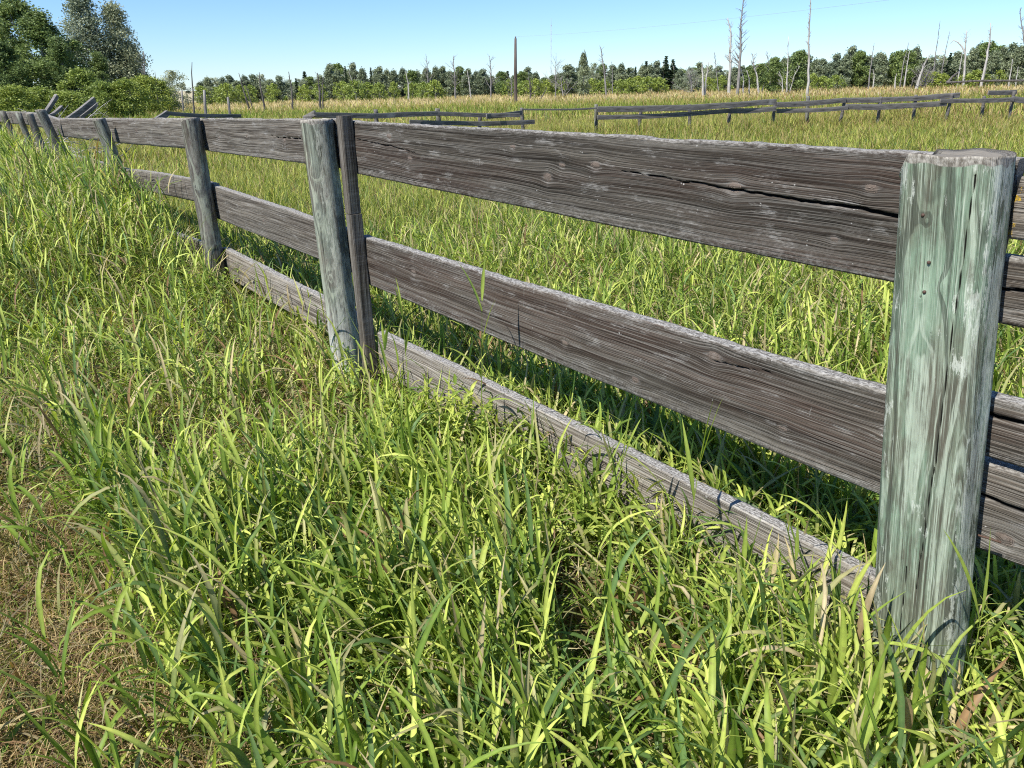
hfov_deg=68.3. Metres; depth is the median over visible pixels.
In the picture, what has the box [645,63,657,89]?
treeline tree
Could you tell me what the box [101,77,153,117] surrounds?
shrub
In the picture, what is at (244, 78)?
treeline tree
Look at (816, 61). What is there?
treeline tree
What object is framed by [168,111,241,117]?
plank
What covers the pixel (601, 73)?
treeline tree
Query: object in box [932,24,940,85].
dead tree
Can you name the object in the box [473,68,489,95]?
treeline tree
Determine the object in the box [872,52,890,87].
treeline tree
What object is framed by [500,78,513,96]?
field shrub
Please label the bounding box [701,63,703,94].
dead tree
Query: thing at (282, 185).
field grass
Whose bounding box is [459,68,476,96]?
treeline tree
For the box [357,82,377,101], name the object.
field shrub
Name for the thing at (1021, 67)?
treeline tree
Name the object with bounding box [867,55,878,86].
treeline tree
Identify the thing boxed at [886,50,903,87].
treeline tree
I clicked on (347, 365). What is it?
weed
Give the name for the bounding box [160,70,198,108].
grey green tree
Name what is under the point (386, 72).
treeline tree
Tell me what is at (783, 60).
treeline tree
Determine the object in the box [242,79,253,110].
dead tree
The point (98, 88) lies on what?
shrub
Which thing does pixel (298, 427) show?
weed
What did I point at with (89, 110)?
plank
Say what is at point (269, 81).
treeline tree
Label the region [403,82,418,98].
field shrub
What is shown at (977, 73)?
field shrub
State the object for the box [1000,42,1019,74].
treeline tree
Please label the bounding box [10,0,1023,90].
sky
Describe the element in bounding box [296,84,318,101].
field shrub
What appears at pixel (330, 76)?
treeline tree
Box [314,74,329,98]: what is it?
treeline tree
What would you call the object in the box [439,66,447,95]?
treeline tree
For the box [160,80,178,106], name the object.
grey green tree
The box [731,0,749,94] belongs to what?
dead tree
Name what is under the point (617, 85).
field shrub
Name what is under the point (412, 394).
weed
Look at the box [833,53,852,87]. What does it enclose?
treeline tree
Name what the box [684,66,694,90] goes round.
treeline tree
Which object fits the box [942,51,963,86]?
treeline tree
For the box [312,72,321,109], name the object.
dead tree
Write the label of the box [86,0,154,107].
poplar tree
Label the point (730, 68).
dead tree
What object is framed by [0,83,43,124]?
shrub
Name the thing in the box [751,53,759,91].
dead tree
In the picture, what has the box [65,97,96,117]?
plank
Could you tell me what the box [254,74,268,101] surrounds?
grey green tree
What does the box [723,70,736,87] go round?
grey green tree
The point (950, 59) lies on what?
spruce tree
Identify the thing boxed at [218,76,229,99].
treeline tree
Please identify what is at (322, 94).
dead tree
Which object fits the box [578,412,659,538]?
grass stalk
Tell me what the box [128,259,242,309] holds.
weed
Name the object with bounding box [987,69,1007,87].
field shrub
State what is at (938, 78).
field shrub
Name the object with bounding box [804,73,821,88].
field shrub
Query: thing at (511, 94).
dead tree
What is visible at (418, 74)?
treeline tree
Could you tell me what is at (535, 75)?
treeline tree
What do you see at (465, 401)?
weed
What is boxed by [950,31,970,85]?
dead tree
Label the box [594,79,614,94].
field shrub
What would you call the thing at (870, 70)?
dead tree
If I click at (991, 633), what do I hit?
grass stalk
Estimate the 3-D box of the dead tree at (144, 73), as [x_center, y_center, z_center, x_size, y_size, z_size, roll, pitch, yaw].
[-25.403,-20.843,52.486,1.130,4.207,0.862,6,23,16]
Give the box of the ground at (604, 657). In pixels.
[0,87,1023,767]
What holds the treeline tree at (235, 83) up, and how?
on the ground at (604, 657)
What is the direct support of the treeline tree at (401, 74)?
on the ground at (604, 657)
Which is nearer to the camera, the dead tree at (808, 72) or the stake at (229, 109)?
the stake at (229, 109)
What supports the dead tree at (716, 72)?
on the ground at (604, 657)
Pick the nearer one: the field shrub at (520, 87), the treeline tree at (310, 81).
the field shrub at (520, 87)
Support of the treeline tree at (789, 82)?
on the ground at (604, 657)
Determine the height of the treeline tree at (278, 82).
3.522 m
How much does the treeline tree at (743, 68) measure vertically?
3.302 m
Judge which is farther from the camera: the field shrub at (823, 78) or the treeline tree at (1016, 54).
the field shrub at (823, 78)
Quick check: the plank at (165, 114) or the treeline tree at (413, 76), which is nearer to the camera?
the plank at (165, 114)
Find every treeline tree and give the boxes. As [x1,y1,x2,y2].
[194,81,203,101]
[203,77,215,102]
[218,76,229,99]
[224,74,234,85]
[229,80,244,103]
[240,74,252,101]
[247,74,263,100]
[259,79,280,102]
[269,75,290,100]
[304,76,315,100]
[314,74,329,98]
[321,63,340,99]
[323,62,348,81]
[332,67,344,98]
[345,62,358,97]
[356,66,369,98]
[371,65,390,97]
[383,68,393,96]
[387,68,401,96]
[398,68,406,98]
[403,69,420,96]
[415,72,422,96]
[419,67,434,96]
[430,65,441,96]
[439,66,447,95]
[444,69,458,96]
[450,66,463,96]
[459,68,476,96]
[472,71,480,94]
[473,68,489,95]
[486,74,496,95]
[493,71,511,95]
[513,71,531,93]
[523,66,532,92]
[531,71,542,91]
[544,75,559,92]
[553,64,579,94]
[573,66,588,88]
[577,49,591,96]
[594,63,607,91]
[606,64,617,91]
[615,62,629,90]
[623,67,634,87]
[635,63,648,87]
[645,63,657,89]
[650,60,664,89]
[660,64,673,89]
[668,66,679,89]
[672,69,686,90]
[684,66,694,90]
[692,61,706,88]
[709,65,726,88]
[727,66,741,89]
[736,65,747,87]
[740,65,756,87]
[748,63,767,88]
[758,56,785,93]
[779,56,788,81]
[783,49,812,92]
[785,54,792,87]
[803,56,814,73]
[809,57,818,86]
[813,58,829,87]
[823,52,843,88]
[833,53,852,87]
[841,45,856,83]
[849,50,872,87]
[859,54,880,88]
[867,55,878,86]
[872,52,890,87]
[874,52,886,75]
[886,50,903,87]
[892,49,919,87]
[907,44,921,87]
[911,57,933,87]
[927,55,938,84]
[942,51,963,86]
[959,47,984,84]
[969,40,1002,85]
[981,48,1002,85]
[996,45,1009,82]
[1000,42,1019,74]
[1002,43,1023,86]
[1011,45,1023,86]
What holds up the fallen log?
on the ground at (604, 657)
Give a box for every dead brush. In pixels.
[18,99,120,160]
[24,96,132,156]
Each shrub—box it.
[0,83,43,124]
[8,85,71,114]
[40,90,101,117]
[56,65,105,111]
[85,80,132,117]
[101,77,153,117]
[121,73,173,113]
[142,77,179,112]
[193,85,212,105]
[208,85,232,102]
[214,82,243,104]
[229,84,249,104]
[241,84,259,103]
[264,83,287,102]
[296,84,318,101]
[305,82,328,104]
[332,81,353,101]
[341,79,368,101]
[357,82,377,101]
[366,82,387,99]
[386,81,400,98]
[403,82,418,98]
[416,82,434,99]
[424,79,447,99]
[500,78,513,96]
[517,80,537,97]
[525,78,546,97]
[540,79,554,94]
[552,80,567,95]
[585,78,604,94]
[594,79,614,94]
[611,79,633,94]
[621,77,641,96]
[628,75,645,89]
[633,76,661,95]
[643,77,669,95]
[695,77,715,90]
[712,75,733,91]
[778,75,789,89]
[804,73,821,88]
[809,76,834,90]
[824,74,847,91]
[918,71,948,88]
[936,73,952,87]
[952,73,978,86]
[959,69,992,88]
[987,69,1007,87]
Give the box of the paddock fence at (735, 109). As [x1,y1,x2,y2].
[303,90,1023,129]
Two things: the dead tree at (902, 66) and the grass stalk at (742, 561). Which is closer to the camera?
the grass stalk at (742, 561)
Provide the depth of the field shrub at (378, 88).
84.98 m
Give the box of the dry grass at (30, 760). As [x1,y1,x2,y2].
[0,390,280,767]
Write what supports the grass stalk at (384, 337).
on the ground at (604, 657)
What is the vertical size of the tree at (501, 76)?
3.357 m
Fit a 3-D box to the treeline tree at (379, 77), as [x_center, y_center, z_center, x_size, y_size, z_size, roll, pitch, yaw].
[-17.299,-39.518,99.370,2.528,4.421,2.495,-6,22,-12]
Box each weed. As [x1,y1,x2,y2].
[105,226,194,283]
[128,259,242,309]
[262,408,324,452]
[331,346,369,399]
[375,373,497,455]
[376,385,443,424]
[450,412,551,468]
[551,483,637,567]
[660,544,790,621]
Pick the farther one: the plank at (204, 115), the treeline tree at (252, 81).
the treeline tree at (252, 81)
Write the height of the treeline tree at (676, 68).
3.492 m
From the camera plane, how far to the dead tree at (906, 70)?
78.21 m
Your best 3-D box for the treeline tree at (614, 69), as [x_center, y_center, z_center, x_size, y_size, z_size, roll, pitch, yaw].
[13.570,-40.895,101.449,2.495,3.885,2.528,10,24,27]
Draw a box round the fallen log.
[945,79,1023,83]
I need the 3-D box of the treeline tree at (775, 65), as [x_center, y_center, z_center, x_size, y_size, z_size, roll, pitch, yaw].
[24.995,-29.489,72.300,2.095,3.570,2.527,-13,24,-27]
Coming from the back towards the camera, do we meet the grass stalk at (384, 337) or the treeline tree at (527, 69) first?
the treeline tree at (527, 69)
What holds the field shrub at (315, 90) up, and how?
on the ground at (604, 657)
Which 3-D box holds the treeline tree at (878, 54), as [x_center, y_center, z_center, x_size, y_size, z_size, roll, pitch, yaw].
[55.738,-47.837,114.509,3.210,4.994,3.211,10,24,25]
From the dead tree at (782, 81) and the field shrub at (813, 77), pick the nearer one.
the dead tree at (782, 81)
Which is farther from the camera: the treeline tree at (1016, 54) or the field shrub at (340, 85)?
the field shrub at (340, 85)
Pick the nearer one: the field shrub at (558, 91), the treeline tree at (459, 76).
the field shrub at (558, 91)
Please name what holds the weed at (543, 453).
on the ground at (604, 657)
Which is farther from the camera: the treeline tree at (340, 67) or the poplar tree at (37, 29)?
the treeline tree at (340, 67)
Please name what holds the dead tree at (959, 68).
on the ground at (604, 657)
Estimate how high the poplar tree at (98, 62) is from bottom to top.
4.320 m
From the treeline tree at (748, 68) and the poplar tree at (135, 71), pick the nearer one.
the poplar tree at (135, 71)
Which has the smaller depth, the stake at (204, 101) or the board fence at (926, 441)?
the board fence at (926, 441)
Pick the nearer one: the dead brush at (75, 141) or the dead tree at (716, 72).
the dead brush at (75, 141)
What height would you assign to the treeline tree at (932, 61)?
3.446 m
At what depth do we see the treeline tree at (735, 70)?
98.66 m
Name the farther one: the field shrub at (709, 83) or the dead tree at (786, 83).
the field shrub at (709, 83)
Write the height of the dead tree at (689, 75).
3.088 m
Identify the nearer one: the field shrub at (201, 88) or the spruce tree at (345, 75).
the field shrub at (201, 88)
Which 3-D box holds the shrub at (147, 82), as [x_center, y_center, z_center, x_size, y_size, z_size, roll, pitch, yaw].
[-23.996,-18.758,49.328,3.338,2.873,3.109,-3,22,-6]
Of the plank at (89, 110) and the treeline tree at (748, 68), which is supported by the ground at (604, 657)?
the treeline tree at (748, 68)
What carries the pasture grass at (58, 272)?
on the ground at (604, 657)
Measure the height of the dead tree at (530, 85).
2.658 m
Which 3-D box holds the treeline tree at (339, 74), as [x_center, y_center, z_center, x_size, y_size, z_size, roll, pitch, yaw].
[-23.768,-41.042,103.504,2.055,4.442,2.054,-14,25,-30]
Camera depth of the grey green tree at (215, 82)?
94.84 m
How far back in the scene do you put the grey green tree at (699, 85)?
86.01 m
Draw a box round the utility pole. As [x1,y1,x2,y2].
[514,36,516,102]
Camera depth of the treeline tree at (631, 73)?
124.67 m
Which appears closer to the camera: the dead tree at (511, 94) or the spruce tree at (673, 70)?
the dead tree at (511, 94)
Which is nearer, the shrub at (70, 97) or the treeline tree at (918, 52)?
the shrub at (70, 97)
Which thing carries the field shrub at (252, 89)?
on the ground at (604, 657)
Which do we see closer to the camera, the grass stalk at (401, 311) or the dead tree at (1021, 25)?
the grass stalk at (401, 311)
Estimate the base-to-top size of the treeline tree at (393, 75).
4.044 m
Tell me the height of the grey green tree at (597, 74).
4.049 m
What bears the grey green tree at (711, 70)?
on the ground at (604, 657)
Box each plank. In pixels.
[45,94,58,113]
[49,105,62,115]
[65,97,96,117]
[79,102,98,117]
[154,110,169,117]
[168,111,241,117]
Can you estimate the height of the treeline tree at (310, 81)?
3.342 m
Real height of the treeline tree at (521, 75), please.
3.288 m
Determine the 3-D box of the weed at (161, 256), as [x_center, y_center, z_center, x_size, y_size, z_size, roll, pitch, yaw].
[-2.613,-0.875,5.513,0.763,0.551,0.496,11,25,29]
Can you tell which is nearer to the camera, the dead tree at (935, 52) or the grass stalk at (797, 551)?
the grass stalk at (797, 551)
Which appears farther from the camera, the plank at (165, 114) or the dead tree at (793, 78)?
the dead tree at (793, 78)
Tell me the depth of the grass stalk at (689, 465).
2.08 m
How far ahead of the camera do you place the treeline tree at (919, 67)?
79.25 m
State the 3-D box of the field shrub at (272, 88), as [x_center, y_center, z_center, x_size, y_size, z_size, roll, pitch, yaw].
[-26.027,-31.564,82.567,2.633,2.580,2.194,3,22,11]
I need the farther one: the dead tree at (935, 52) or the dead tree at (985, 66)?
the dead tree at (935, 52)
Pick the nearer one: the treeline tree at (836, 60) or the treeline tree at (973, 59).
the treeline tree at (973, 59)
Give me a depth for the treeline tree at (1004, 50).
81.08 m
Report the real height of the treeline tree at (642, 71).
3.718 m
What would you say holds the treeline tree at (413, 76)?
on the ground at (604, 657)
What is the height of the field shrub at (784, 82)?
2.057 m
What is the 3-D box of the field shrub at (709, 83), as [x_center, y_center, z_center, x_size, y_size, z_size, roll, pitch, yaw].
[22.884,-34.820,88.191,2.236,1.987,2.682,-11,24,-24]
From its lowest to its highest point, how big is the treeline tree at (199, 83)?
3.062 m
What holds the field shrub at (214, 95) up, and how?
on the ground at (604, 657)
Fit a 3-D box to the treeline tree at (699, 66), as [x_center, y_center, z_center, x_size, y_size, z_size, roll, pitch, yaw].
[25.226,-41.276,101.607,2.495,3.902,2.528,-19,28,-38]
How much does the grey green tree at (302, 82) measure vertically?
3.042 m
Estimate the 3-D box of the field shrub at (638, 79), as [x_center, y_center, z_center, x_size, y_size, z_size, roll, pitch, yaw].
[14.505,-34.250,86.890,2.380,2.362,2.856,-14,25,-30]
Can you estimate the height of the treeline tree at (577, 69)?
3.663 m
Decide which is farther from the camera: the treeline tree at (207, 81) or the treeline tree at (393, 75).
the treeline tree at (393, 75)
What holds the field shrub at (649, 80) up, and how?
on the ground at (604, 657)
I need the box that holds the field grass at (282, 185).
[1,82,1023,252]
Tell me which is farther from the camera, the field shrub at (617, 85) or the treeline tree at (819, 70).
the treeline tree at (819, 70)
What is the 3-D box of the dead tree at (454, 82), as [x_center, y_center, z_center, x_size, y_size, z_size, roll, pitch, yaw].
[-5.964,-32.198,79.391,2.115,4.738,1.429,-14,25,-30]
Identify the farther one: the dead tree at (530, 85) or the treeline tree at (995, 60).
the treeline tree at (995, 60)
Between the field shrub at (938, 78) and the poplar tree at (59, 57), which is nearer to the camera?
the poplar tree at (59, 57)
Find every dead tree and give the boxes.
[135,51,146,74]
[191,66,194,112]
[239,74,249,108]
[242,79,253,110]
[259,72,265,111]
[288,72,293,108]
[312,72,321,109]
[321,77,323,109]
[406,73,410,100]
[421,58,433,95]
[446,58,462,97]
[484,53,496,97]
[507,75,517,97]
[525,75,538,98]
[545,57,563,96]
[552,74,575,95]
[598,47,608,95]
[675,66,699,93]
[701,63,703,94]
[704,62,708,94]
[714,54,722,91]
[725,18,736,94]
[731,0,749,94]
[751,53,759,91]
[777,72,782,90]
[784,36,789,91]
[789,64,799,91]
[805,0,810,95]
[868,46,873,88]
[899,43,908,86]
[903,51,909,85]
[911,62,937,88]
[915,54,930,89]
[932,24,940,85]
[940,32,949,82]
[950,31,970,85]
[956,51,962,88]
[980,23,992,86]
[1019,8,1023,42]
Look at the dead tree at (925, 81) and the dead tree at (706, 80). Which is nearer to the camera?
the dead tree at (706, 80)
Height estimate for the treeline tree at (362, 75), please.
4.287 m
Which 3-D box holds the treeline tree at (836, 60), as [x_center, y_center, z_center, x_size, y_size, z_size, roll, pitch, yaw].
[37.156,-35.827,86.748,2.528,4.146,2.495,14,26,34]
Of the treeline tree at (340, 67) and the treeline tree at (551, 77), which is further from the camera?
the treeline tree at (340, 67)
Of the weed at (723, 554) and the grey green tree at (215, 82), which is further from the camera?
the grey green tree at (215, 82)
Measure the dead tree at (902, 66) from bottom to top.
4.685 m
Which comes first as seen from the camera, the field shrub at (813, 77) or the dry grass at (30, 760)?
the dry grass at (30, 760)
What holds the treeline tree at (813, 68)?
on the ground at (604, 657)
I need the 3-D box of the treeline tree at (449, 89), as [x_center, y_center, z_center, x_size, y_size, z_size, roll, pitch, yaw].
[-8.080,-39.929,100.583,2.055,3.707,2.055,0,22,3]
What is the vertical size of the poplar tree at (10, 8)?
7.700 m
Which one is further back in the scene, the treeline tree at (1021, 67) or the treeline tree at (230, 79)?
the treeline tree at (230, 79)
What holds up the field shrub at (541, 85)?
on the ground at (604, 657)
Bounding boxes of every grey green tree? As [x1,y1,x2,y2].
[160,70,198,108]
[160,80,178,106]
[204,77,218,96]
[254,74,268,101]
[281,79,298,101]
[293,78,312,99]
[587,62,602,91]
[673,70,701,93]
[700,65,714,88]
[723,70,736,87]
[936,54,947,82]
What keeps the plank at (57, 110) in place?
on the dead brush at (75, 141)
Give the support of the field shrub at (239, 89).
on the ground at (604, 657)
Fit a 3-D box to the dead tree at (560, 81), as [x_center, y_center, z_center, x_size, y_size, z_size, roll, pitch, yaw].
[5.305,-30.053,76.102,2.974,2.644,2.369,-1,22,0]
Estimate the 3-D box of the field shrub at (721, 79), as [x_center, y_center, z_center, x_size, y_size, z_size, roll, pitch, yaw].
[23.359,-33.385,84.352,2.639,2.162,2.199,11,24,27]
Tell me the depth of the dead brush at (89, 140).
15.54 m
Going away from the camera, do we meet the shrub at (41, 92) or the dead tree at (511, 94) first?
the shrub at (41, 92)
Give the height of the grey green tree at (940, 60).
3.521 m
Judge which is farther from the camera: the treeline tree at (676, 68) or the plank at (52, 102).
the treeline tree at (676, 68)
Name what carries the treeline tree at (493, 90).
on the ground at (604, 657)
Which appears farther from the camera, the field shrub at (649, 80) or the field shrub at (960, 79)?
the field shrub at (649, 80)
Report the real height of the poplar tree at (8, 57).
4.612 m
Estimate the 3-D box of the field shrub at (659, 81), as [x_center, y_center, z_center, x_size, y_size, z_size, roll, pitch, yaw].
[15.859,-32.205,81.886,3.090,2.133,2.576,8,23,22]
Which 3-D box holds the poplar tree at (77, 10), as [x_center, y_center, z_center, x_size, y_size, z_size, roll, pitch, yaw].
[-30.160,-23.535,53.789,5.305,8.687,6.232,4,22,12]
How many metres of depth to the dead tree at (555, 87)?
79.47 m
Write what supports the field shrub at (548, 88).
on the ground at (604, 657)
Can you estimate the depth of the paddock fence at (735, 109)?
22.74 m
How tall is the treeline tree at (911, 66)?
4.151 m
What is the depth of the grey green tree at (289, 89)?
101.78 m
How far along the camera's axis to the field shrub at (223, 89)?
81.66 m
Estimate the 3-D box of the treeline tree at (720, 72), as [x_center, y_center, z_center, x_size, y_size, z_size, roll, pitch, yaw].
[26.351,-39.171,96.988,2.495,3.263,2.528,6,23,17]
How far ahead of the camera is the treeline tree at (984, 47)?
78.50 m
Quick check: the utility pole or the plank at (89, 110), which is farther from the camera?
the utility pole
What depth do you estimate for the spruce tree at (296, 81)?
97.44 m
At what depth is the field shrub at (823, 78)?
83.11 m
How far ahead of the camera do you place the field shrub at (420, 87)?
84.78 m
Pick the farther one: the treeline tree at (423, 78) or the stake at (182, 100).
the treeline tree at (423, 78)
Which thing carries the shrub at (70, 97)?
on the ground at (604, 657)
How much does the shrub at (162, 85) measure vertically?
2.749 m
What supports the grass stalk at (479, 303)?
on the ground at (604, 657)
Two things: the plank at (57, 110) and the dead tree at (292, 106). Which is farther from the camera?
the dead tree at (292, 106)
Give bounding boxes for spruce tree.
[293,78,298,99]
[343,66,348,95]
[369,67,374,94]
[662,56,671,90]
[668,59,676,90]
[941,53,952,82]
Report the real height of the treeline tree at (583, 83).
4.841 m
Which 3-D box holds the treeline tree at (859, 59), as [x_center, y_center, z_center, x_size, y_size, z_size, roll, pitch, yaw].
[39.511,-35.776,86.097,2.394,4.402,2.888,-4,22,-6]
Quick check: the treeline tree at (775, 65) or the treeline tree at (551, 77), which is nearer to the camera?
the treeline tree at (775, 65)
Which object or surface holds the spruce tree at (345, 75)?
on the ground at (604, 657)
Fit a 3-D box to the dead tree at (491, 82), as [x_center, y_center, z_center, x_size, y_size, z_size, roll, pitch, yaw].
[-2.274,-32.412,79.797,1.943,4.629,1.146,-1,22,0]
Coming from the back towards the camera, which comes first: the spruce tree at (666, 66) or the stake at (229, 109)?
the spruce tree at (666, 66)
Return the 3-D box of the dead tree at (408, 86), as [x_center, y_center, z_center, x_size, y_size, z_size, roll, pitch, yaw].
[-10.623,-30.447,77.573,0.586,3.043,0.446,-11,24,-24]
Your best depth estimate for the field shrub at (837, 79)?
76.00 m
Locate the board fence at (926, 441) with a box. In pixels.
[0,109,1023,735]
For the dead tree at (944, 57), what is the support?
on the ground at (604, 657)
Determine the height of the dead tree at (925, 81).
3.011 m
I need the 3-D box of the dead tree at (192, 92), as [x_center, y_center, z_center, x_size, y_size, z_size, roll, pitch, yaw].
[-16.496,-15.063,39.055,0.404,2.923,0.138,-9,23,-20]
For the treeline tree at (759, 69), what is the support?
on the ground at (604, 657)
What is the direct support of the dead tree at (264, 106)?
on the ground at (604, 657)
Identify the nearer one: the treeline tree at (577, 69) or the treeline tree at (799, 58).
the treeline tree at (799, 58)
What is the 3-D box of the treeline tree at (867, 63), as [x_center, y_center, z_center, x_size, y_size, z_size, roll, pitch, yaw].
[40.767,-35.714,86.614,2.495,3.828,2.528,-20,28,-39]
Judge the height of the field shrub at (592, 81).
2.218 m
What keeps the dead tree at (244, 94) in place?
on the ground at (604, 657)
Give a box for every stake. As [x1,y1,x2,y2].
[181,90,184,112]
[203,90,206,113]
[227,97,230,113]
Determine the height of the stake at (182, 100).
1.633 m
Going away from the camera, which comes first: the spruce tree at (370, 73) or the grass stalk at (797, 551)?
the grass stalk at (797, 551)
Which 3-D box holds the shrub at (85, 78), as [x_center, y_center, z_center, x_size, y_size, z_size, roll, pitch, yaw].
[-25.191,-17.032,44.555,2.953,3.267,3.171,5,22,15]
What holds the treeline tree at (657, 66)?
on the ground at (604, 657)
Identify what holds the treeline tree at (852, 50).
on the ground at (604, 657)
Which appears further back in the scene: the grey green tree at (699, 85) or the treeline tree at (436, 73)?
the treeline tree at (436, 73)
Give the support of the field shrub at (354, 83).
on the ground at (604, 657)
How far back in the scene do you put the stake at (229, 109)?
33.60 m
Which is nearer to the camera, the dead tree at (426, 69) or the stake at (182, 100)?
the stake at (182, 100)
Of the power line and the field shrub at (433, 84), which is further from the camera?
the field shrub at (433, 84)
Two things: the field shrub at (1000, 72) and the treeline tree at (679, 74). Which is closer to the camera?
the field shrub at (1000, 72)
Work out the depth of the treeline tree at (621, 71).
99.39 m
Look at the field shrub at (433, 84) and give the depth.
83.31 m
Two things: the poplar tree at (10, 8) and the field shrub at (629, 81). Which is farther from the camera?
the field shrub at (629, 81)
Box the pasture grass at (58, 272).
[0,116,1023,742]
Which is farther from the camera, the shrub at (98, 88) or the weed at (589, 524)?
the shrub at (98, 88)
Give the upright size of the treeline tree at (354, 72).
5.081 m
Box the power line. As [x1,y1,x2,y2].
[517,0,884,36]
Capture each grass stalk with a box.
[360,320,410,397]
[387,280,410,384]
[445,259,513,458]
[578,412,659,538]
[643,399,751,574]
[678,519,765,631]
[771,512,821,648]
[851,529,1023,760]
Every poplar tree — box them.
[0,0,72,102]
[0,39,35,111]
[8,6,93,102]
[31,34,100,114]
[54,0,129,82]
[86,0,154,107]
[87,50,119,100]
[116,44,149,104]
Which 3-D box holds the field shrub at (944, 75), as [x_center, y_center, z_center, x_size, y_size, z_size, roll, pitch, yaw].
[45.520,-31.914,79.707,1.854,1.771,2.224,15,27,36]
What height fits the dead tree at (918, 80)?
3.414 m
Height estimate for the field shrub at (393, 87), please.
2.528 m
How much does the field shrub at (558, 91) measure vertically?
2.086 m
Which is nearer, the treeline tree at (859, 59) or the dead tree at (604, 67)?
the dead tree at (604, 67)
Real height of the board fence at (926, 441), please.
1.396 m
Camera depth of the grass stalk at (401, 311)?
3.15 m
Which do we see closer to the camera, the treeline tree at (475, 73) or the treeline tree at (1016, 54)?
the treeline tree at (1016, 54)
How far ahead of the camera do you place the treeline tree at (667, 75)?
101.07 m

